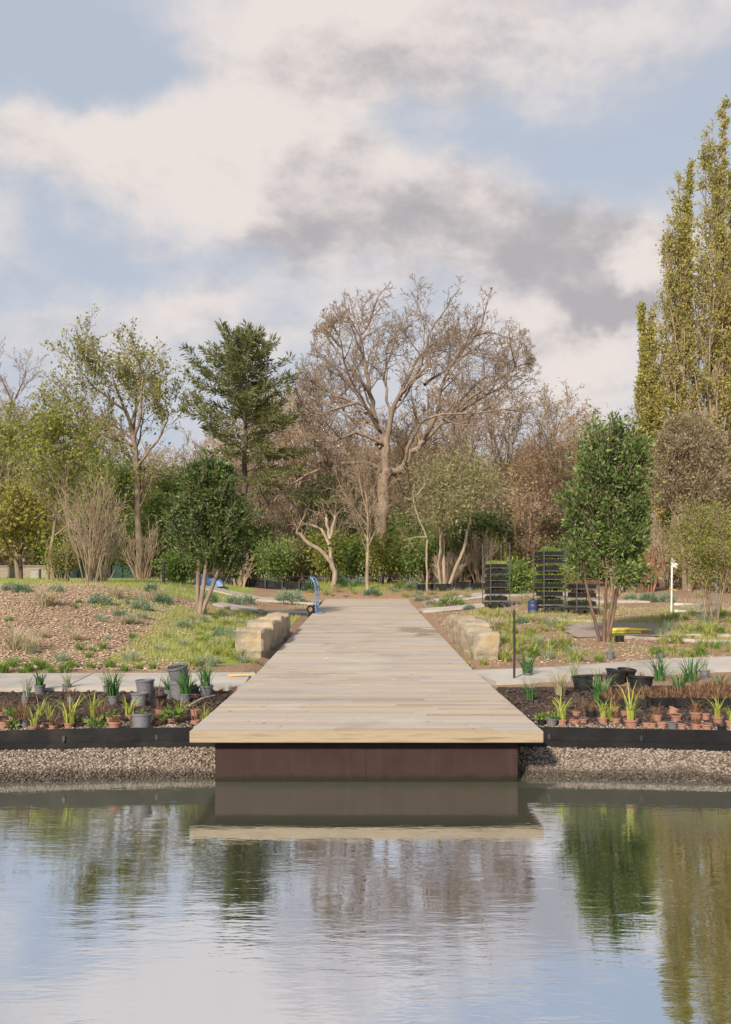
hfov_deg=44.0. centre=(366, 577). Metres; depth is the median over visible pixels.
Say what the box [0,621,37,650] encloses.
grass tuft
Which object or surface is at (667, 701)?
plant tray
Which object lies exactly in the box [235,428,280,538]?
wood tree
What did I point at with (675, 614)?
grass tuft
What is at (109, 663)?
grass tuft
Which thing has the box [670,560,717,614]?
marker frame
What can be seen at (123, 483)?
leafy tree
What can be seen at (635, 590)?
grass tuft
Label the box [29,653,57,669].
grass tuft
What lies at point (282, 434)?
wood tree
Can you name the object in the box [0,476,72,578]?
leafy tree
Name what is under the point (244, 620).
grass tuft
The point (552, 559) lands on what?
plant tray
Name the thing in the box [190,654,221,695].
potted plant
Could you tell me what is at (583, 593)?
plant tray
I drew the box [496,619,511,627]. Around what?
grass tuft
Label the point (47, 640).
wood mulch
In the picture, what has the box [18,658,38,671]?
grass tuft
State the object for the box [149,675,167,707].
potted plant
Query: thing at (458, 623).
sandstone block
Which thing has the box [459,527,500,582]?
bare shrub
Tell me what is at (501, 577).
plant tray
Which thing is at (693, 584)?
leafy tree
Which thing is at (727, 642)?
grass tuft
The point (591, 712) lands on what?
potted plant
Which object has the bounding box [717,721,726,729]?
potted plant
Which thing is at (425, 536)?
dead tree
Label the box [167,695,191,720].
potted plant
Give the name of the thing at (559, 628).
grass tuft
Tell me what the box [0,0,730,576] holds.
sky
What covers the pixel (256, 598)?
stone path
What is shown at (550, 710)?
strap plant
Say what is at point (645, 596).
bush
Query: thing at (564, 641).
grass tuft
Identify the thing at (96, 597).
bush
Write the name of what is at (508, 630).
grass tuft
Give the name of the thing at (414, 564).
leafy shrub
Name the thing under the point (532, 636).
grass tuft
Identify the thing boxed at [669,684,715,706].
plant tray
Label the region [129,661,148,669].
grass tuft
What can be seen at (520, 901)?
pond water
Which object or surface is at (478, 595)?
stone path
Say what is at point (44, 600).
grass tuft
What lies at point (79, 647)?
grass tuft
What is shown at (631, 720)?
potted plant
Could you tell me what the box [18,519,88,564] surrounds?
undergrowth bush
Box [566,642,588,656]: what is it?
grass tuft
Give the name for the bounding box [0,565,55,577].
garden wall
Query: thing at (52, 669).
grass tuft
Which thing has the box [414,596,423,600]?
bush
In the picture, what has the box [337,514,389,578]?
undergrowth bush
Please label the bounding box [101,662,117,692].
potted plant
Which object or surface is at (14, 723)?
strap plant
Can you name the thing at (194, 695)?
plant pot
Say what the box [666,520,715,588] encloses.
bare shrub
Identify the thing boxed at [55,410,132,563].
wood tree
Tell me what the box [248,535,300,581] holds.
leafy shrub
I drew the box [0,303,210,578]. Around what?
slender tree
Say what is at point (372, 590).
bush
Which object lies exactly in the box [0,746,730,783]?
gravel
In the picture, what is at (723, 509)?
wood tree
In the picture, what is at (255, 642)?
sandstone block
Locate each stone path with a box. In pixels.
[0,672,250,691]
[193,586,321,604]
[212,602,311,615]
[418,600,649,612]
[433,591,600,602]
[473,656,730,685]
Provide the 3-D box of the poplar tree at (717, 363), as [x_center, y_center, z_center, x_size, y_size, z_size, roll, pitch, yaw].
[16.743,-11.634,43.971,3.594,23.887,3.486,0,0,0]
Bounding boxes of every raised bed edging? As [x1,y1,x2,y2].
[189,572,316,590]
[416,581,487,590]
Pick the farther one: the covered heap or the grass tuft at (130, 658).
the covered heap
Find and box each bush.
[0,534,35,564]
[0,579,17,590]
[12,582,31,592]
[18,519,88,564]
[48,584,65,592]
[68,509,135,565]
[85,589,112,603]
[115,609,127,616]
[129,596,152,609]
[143,583,160,592]
[150,592,174,602]
[154,503,205,573]
[174,618,194,628]
[204,591,220,600]
[210,626,228,635]
[223,511,288,577]
[224,593,244,603]
[241,593,255,603]
[271,511,356,578]
[274,587,304,603]
[301,581,319,590]
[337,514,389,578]
[337,575,355,586]
[352,574,369,585]
[363,587,382,594]
[365,502,436,579]
[392,579,406,588]
[402,579,420,589]
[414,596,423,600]
[424,599,436,605]
[433,591,466,606]
[437,502,509,579]
[461,603,475,609]
[495,519,562,563]
[515,615,528,623]
[527,509,591,576]
[585,510,670,545]
[600,600,618,609]
[623,593,637,599]
[638,591,659,601]
[642,499,729,545]
[656,590,678,601]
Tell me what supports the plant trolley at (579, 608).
on the ground at (225, 664)
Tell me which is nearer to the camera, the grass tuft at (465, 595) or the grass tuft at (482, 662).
the grass tuft at (482, 662)
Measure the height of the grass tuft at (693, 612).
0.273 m
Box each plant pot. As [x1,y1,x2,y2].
[0,720,11,729]
[42,723,49,728]
[130,692,148,705]
[135,678,154,693]
[166,663,187,681]
[168,680,186,700]
[191,694,198,697]
[191,709,199,715]
[570,719,579,724]
[571,674,593,690]
[606,668,626,684]
[642,723,649,726]
[656,721,666,728]
[667,721,677,728]
[668,706,679,713]
[670,713,681,720]
[677,724,685,728]
[700,723,712,729]
[701,713,709,719]
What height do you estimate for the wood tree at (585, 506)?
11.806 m
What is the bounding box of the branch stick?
[188,695,215,705]
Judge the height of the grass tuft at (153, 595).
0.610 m
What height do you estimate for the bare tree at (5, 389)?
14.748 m
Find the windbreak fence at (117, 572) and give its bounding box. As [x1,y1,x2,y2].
[56,565,133,577]
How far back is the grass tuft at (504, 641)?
18.04 m
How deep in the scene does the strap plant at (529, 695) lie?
11.10 m
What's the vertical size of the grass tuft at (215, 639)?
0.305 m
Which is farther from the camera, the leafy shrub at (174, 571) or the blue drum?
the leafy shrub at (174, 571)
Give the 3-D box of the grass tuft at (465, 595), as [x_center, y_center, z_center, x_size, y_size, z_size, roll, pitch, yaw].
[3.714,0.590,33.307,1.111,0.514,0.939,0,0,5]
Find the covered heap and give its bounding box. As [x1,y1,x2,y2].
[193,574,224,586]
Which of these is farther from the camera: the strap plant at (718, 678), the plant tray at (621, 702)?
the strap plant at (718, 678)
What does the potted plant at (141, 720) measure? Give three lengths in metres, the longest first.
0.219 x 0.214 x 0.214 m
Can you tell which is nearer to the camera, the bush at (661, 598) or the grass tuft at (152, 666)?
the grass tuft at (152, 666)
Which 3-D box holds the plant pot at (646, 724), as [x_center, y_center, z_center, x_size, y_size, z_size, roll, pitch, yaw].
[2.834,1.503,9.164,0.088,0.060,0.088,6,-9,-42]
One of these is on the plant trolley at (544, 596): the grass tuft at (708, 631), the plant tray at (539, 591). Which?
the plant tray at (539, 591)
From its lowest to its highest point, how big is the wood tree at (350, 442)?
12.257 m
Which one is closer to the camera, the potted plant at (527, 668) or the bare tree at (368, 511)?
the potted plant at (527, 668)
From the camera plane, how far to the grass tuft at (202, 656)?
15.03 m
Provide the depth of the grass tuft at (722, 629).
18.47 m
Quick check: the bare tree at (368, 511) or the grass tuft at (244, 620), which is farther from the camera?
the bare tree at (368, 511)
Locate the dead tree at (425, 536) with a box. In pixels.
[396,466,432,593]
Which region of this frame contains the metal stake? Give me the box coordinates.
[513,610,515,677]
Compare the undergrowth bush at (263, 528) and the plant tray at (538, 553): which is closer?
the plant tray at (538, 553)
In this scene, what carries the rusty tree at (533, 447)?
on the ground at (225, 664)
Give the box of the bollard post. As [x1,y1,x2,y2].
[162,562,164,583]
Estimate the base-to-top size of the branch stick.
0.060 m
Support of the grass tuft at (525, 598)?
on the ground at (225, 664)
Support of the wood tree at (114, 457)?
on the ground at (225, 664)
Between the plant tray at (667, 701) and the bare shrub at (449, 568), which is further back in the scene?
the bare shrub at (449, 568)
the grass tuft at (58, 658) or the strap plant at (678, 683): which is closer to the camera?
the strap plant at (678, 683)
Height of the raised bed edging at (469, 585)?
0.568 m
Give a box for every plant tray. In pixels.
[488,559,507,567]
[488,568,506,573]
[488,575,506,579]
[488,581,506,586]
[488,588,506,593]
[488,595,506,599]
[536,547,554,555]
[536,557,554,563]
[536,572,555,578]
[536,580,555,586]
[536,588,554,595]
[541,546,562,555]
[541,556,562,562]
[541,564,561,570]
[541,571,562,578]
[541,580,562,586]
[541,588,562,595]
[541,597,562,603]
[568,578,589,587]
[568,589,584,596]
[568,599,587,604]
[573,580,595,588]
[573,589,595,596]
[573,599,595,605]
[599,685,646,708]
[622,683,666,706]
[644,684,688,707]
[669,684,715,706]
[684,678,730,694]
[696,684,730,707]
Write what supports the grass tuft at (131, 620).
on the ground at (225, 664)
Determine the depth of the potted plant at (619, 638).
16.94 m
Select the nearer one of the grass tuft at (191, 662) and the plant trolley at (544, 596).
the grass tuft at (191, 662)
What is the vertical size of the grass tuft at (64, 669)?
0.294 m
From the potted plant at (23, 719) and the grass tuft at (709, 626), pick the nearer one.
the potted plant at (23, 719)
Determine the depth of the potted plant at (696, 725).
9.01 m
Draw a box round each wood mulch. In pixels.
[0,584,257,670]
[434,608,730,665]
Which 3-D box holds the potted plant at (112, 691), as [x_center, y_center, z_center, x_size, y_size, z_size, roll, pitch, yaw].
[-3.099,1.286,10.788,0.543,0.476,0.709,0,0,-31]
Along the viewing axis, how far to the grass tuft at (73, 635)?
17.15 m
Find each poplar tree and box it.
[631,301,669,538]
[645,158,705,581]
[675,94,730,582]
[720,168,730,514]
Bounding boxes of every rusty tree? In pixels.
[250,418,342,579]
[473,422,558,558]
[494,448,559,562]
[508,430,577,543]
[544,427,593,577]
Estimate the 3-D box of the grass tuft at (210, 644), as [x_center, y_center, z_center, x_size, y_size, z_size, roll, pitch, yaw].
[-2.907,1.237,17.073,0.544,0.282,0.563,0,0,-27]
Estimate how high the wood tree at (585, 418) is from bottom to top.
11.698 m
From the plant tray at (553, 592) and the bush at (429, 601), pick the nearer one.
the plant tray at (553, 592)
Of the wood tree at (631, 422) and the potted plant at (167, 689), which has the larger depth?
the wood tree at (631, 422)
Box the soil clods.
[0,687,730,727]
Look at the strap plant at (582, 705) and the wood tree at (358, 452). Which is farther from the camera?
the wood tree at (358, 452)
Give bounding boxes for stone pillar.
[30,569,41,578]
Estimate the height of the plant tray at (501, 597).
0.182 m
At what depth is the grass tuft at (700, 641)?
16.22 m
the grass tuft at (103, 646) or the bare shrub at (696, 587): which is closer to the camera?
the grass tuft at (103, 646)
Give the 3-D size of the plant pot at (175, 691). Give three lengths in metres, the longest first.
0.252 x 0.252 x 0.237 m
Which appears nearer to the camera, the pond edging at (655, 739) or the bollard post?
the pond edging at (655, 739)
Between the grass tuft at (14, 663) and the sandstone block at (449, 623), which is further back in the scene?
the sandstone block at (449, 623)
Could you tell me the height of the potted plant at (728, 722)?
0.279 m
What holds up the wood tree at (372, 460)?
on the ground at (225, 664)
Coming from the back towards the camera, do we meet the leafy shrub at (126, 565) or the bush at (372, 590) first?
the leafy shrub at (126, 565)
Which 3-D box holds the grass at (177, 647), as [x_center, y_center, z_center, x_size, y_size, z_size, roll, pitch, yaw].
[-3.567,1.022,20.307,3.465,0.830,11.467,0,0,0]
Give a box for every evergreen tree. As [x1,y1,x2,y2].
[149,446,265,614]
[552,404,670,641]
[640,407,730,590]
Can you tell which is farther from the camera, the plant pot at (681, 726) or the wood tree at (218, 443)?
the wood tree at (218, 443)
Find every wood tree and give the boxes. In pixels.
[0,399,42,564]
[0,463,35,564]
[25,446,86,529]
[28,411,105,564]
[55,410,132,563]
[61,404,129,564]
[74,411,152,527]
[112,439,176,574]
[124,447,187,541]
[132,457,176,576]
[150,427,217,572]
[201,421,257,574]
[221,443,272,519]
[223,386,323,570]
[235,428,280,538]
[238,423,295,525]
[248,391,335,514]
[266,388,349,578]
[283,358,381,520]
[315,421,380,577]
[332,407,404,523]
[363,401,449,579]
[383,406,451,577]
[390,417,455,577]
[390,426,439,578]
[409,363,506,578]
[415,384,482,579]
[443,379,528,519]
[455,398,556,563]
[495,381,591,533]
[505,377,603,520]
[531,414,593,548]
[548,398,610,510]
[551,414,624,578]
[617,406,638,520]
[702,464,730,576]
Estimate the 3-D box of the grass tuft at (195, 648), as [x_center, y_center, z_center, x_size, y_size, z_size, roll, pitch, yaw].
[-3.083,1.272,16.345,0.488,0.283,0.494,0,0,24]
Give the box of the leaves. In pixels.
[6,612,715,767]
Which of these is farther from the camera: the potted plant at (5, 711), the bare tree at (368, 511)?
the bare tree at (368, 511)
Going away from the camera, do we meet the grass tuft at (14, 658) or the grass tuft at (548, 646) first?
the grass tuft at (14, 658)
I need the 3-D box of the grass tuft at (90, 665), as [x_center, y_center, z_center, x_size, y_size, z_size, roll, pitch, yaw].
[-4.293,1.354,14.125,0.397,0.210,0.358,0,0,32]
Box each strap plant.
[3,717,20,727]
[32,694,48,716]
[41,703,59,721]
[76,689,108,716]
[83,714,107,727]
[195,701,211,720]
[520,675,542,699]
[539,704,553,716]
[540,664,582,695]
[575,693,589,708]
[579,667,633,701]
[583,670,617,692]
[596,697,622,720]
[633,646,685,681]
[665,668,693,689]
[673,647,708,682]
[705,672,730,683]
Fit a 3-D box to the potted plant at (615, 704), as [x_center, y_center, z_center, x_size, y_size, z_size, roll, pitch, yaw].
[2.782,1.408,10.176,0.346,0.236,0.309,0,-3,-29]
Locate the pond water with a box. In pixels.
[0,779,730,1023]
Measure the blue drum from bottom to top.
0.394 m
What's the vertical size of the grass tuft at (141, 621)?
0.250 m
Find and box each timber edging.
[558,619,618,622]
[612,635,728,642]
[653,632,729,636]
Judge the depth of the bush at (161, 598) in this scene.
24.57 m
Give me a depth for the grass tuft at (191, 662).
14.49 m
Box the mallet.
[228,672,255,676]
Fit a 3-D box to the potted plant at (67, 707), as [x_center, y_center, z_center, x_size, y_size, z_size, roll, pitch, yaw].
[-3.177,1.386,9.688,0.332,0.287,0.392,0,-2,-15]
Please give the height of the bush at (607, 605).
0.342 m
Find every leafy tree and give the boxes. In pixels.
[0,394,145,579]
[0,396,64,577]
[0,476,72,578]
[69,449,154,578]
[127,463,193,573]
[445,502,523,582]
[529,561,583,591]
[586,545,667,586]
[657,535,730,592]
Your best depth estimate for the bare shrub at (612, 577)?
37.05 m
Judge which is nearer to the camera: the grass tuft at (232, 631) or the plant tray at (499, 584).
the grass tuft at (232, 631)
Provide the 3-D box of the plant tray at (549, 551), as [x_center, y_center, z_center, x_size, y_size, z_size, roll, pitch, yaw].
[4.907,-0.719,23.966,0.567,0.297,0.420,0,0,-8]
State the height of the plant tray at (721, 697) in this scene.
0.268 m
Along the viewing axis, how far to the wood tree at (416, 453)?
59.05 m
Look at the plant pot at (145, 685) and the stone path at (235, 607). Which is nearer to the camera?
the plant pot at (145, 685)
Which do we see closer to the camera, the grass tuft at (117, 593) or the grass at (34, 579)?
the grass tuft at (117, 593)
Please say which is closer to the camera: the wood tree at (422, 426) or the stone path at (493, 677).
the stone path at (493, 677)
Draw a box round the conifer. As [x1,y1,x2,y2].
[146,318,344,564]
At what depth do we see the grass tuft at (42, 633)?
17.25 m
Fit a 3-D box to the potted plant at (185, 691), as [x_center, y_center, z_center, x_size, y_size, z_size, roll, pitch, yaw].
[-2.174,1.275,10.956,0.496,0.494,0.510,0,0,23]
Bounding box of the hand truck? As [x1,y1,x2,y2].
[307,576,324,612]
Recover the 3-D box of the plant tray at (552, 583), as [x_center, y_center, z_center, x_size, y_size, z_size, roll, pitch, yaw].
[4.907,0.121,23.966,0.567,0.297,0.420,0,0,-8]
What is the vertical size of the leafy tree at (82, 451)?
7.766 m
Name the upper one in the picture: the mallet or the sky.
the sky
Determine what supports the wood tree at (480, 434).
on the ground at (225, 664)
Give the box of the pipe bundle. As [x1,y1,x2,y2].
[612,628,651,633]
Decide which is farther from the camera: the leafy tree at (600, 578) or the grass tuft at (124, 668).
the leafy tree at (600, 578)
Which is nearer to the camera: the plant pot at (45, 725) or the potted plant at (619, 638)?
the plant pot at (45, 725)
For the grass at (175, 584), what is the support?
on the ground at (225, 664)
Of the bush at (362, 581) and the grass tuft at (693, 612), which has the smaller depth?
the grass tuft at (693, 612)
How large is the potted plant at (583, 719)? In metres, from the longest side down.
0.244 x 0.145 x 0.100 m
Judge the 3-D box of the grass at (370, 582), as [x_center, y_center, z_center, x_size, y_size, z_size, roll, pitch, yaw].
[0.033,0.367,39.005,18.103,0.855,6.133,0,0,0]
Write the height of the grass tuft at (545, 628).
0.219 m
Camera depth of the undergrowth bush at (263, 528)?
49.30 m
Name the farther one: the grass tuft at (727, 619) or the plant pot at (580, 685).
the grass tuft at (727, 619)
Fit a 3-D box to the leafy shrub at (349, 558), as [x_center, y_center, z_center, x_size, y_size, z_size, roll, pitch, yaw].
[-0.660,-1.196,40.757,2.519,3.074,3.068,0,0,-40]
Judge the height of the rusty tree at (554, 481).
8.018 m
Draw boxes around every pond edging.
[0,727,214,754]
[518,727,730,755]
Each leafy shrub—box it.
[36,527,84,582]
[105,524,163,576]
[149,547,196,583]
[247,527,277,579]
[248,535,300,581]
[270,527,317,581]
[278,512,337,580]
[293,458,365,555]
[303,519,355,582]
[315,517,375,583]
[344,522,411,583]
[377,514,438,583]
[388,506,466,582]
[428,513,483,582]
[457,526,523,582]
[491,553,536,593]
[503,531,568,567]
[547,532,589,579]
[586,540,652,585]
[645,517,685,582]
[678,514,730,582]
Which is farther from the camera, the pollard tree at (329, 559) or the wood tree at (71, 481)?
the wood tree at (71, 481)
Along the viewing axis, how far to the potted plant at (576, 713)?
9.85 m
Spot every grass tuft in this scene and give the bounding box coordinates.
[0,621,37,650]
[0,659,14,672]
[4,655,24,667]
[7,654,24,661]
[8,632,52,651]
[12,665,30,672]
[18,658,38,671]
[22,581,71,605]
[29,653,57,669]
[30,643,43,653]
[35,626,54,637]
[42,662,62,672]
[47,648,74,662]
[55,660,71,672]
[61,626,88,640]
[62,656,86,667]
[72,640,87,650]
[82,650,92,657]
[82,660,102,669]
[87,645,96,651]
[96,641,112,649]
[97,615,111,622]
[99,655,122,667]
[101,582,129,598]
[107,612,133,623]
[109,606,120,615]
[117,647,142,661]
[117,661,132,671]
[122,614,138,623]
[127,631,138,638]
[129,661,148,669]
[132,618,147,623]
[137,611,151,619]
[142,586,174,598]
[145,659,158,668]
[150,643,168,651]
[175,636,189,646]
[179,655,199,666]
[185,641,205,651]
[185,655,205,664]
[190,616,205,625]
[192,632,208,641]
[195,650,212,661]
[196,620,207,630]
[198,612,207,621]
[198,631,214,641]
[200,652,221,666]
[204,638,220,649]
[207,636,224,646]
[207,645,225,655]
[210,610,220,619]
[213,608,225,616]
[214,615,230,624]
[214,643,232,656]
[220,618,234,625]
[226,625,234,633]
[226,647,243,658]
[227,651,256,662]
[230,617,246,624]
[238,608,250,614]
[332,584,341,592]
[441,588,462,595]
[457,587,474,597]
[477,606,488,615]
[480,655,487,664]
[482,613,508,629]
[488,611,496,617]
[493,644,516,661]
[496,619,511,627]
[498,604,524,617]
[500,623,519,635]
[500,631,509,643]
[504,634,529,650]
[505,645,521,654]
[511,636,526,643]
[514,587,536,603]
[517,643,544,656]
[520,623,542,633]
[522,635,541,647]
[524,630,551,646]
[525,615,535,621]
[525,641,545,653]
[533,614,549,622]
[539,625,549,631]
[541,637,559,652]
[541,638,560,648]
[541,648,558,659]
[542,619,560,627]
[543,614,556,626]
[549,631,576,647]
[552,615,571,626]
[553,621,569,631]
[564,653,576,662]
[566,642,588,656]
[566,647,586,662]
[594,650,605,661]
[601,629,627,641]
[622,583,645,592]
[644,644,665,654]
[651,622,666,634]
[653,629,672,643]
[658,609,674,621]
[658,618,678,629]
[665,628,686,643]
[666,609,686,617]
[666,641,680,652]
[676,620,695,632]
[677,645,700,657]
[686,607,700,615]
[687,585,711,597]
[687,641,713,655]
[688,611,715,623]
[691,634,712,646]
[693,601,714,608]
[693,620,718,631]
[697,623,720,637]
[707,638,721,648]
[712,605,730,616]
[714,625,726,632]
[716,637,730,647]
[723,639,730,651]
[724,616,730,622]
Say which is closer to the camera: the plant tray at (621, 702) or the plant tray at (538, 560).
the plant tray at (621, 702)
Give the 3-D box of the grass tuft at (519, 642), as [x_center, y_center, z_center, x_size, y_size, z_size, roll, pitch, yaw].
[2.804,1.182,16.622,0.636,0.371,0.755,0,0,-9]
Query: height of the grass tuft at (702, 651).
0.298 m
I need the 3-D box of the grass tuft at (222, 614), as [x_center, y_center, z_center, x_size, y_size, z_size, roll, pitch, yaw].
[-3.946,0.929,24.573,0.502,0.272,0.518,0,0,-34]
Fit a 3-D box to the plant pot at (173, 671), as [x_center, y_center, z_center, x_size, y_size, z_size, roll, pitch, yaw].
[-2.327,1.193,11.202,0.268,0.202,0.268,-14,11,-22]
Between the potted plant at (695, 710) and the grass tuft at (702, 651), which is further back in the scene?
the grass tuft at (702, 651)
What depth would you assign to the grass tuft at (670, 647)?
15.52 m
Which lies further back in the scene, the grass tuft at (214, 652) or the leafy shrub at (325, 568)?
the leafy shrub at (325, 568)
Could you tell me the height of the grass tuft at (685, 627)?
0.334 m
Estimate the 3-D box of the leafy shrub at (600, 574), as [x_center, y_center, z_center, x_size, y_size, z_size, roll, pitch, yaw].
[10.923,-0.788,39.732,3.383,2.678,2.593,0,0,21]
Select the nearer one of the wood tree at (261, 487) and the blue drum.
the blue drum
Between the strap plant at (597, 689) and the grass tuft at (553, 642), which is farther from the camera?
the grass tuft at (553, 642)
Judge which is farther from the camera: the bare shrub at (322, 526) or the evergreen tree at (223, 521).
the bare shrub at (322, 526)
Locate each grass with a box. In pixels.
[0,577,194,590]
[0,578,730,621]
[0,581,266,661]
[105,602,299,665]
[155,578,583,596]
[464,603,730,656]
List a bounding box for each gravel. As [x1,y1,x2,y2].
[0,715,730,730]
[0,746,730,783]
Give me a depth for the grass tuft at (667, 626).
18.78 m
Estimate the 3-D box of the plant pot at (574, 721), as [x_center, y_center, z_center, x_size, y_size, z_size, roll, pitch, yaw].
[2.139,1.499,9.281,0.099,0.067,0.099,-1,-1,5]
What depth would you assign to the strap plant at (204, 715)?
9.58 m
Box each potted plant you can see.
[0,697,14,715]
[2,706,20,719]
[7,690,36,727]
[20,672,35,703]
[22,704,46,729]
[29,665,50,693]
[47,692,92,728]
[47,713,65,728]
[58,696,83,717]
[60,670,74,690]
[60,686,82,702]
[74,715,84,726]
[88,667,123,704]
[89,696,121,720]
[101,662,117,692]
[104,709,120,721]
[108,714,122,727]
[115,696,141,718]
[131,709,152,727]
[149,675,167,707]
[150,708,162,725]
[153,698,166,713]
[154,702,188,722]
[156,672,170,698]
[163,667,205,702]
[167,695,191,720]
[189,683,198,693]
[189,703,202,724]
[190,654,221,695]
[516,648,540,675]
[533,711,550,725]
[545,711,561,725]
[552,692,574,725]
[566,657,582,681]
[572,701,580,715]
[579,703,587,722]
[584,700,596,716]
[589,700,612,723]
[594,671,614,688]
[601,693,619,711]
[604,680,646,728]
[605,642,614,658]
[606,706,624,723]
[615,633,624,641]
[617,662,636,681]
[628,671,653,690]
[646,713,656,727]
[647,703,667,720]
[652,647,664,658]
[680,698,705,719]
[691,714,703,729]
[698,655,709,678]
[701,692,730,722]
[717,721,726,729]
[724,706,730,727]
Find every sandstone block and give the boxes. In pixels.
[234,627,272,658]
[246,619,282,648]
[258,612,290,641]
[446,614,475,641]
[452,618,491,649]
[460,625,500,660]
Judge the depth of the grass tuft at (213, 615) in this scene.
23.48 m
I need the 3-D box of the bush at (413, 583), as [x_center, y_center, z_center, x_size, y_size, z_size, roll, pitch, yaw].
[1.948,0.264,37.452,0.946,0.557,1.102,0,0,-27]
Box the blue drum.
[528,599,538,612]
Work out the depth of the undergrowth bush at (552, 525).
51.00 m
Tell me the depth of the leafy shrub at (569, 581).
35.49 m
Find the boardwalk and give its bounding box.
[190,599,542,781]
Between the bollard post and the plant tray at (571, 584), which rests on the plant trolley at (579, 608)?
the plant tray at (571, 584)
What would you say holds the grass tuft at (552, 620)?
on the ground at (225, 664)
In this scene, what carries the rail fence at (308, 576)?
on the ground at (225, 664)
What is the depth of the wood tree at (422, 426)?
65.47 m
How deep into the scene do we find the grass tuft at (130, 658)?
14.99 m
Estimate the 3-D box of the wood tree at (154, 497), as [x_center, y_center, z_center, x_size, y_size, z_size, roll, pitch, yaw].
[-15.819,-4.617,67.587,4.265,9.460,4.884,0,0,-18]
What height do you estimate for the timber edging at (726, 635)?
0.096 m
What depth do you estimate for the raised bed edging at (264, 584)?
37.20 m
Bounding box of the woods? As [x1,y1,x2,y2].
[3,433,724,577]
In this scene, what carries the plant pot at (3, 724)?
on the ground at (225, 664)
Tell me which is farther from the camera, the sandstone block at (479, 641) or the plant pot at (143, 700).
the sandstone block at (479, 641)
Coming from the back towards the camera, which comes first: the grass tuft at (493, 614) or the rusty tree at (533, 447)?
the rusty tree at (533, 447)
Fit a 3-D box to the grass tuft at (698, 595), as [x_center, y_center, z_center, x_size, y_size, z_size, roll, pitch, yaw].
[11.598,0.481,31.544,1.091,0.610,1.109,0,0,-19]
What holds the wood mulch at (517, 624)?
on the ground at (225, 664)
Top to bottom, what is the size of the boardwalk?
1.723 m
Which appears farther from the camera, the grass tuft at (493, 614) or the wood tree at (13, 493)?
the wood tree at (13, 493)
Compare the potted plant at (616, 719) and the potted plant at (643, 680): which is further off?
the potted plant at (643, 680)
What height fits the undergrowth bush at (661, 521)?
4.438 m
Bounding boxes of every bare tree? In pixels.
[0,337,55,494]
[268,273,542,582]
[322,434,400,588]
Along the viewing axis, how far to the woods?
76.69 m
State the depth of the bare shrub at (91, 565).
28.87 m
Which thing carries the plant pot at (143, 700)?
on the ground at (225, 664)
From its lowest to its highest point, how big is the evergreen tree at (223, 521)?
4.509 m
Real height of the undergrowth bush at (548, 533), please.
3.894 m
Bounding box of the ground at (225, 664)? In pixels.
[0,577,730,782]
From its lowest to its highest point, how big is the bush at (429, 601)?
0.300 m
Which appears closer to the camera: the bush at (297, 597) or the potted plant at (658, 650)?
the potted plant at (658, 650)
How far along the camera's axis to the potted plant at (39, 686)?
11.68 m
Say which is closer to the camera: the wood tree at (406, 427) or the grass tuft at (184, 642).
the grass tuft at (184, 642)
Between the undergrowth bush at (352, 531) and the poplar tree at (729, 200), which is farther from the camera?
the undergrowth bush at (352, 531)
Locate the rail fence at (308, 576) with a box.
[285,575,401,584]
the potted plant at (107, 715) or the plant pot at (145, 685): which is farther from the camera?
the plant pot at (145, 685)
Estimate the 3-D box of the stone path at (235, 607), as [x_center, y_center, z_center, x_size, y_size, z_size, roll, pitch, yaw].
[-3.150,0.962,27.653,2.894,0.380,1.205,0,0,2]
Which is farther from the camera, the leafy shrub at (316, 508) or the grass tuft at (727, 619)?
the leafy shrub at (316, 508)
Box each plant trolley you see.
[482,543,509,607]
[533,548,565,612]
[564,579,599,614]
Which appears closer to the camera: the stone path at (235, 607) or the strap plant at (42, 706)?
the strap plant at (42, 706)
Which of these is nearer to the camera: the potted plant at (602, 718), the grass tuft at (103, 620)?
the potted plant at (602, 718)
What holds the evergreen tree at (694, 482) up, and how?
on the ground at (225, 664)
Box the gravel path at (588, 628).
[562,622,689,636]
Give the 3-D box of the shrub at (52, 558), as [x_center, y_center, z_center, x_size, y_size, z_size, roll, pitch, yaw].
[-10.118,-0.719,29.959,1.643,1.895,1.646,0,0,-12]
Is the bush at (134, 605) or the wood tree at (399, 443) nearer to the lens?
the bush at (134, 605)
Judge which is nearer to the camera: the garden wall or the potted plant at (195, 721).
the potted plant at (195, 721)
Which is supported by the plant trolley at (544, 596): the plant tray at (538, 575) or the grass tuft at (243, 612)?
the plant tray at (538, 575)
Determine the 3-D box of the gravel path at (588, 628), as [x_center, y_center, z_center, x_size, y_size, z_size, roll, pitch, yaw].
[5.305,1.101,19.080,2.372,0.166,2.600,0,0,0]
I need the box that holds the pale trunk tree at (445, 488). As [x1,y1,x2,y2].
[386,426,527,583]
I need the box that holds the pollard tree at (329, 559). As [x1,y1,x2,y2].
[285,488,344,587]
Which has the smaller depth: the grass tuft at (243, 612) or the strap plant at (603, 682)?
the strap plant at (603, 682)
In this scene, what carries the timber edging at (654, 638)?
on the ground at (225, 664)
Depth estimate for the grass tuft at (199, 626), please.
20.63 m
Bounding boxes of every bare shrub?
[38,444,129,583]
[59,508,129,581]
[112,515,167,579]
[230,553,254,586]
[260,486,312,580]
[305,503,355,581]
[429,548,471,583]
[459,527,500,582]
[602,560,625,589]
[635,543,668,591]
[642,509,700,588]
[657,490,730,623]
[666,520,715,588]
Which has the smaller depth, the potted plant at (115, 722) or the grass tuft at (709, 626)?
the potted plant at (115, 722)
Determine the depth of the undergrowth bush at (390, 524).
50.27 m
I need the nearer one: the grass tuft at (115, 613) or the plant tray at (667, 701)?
the plant tray at (667, 701)

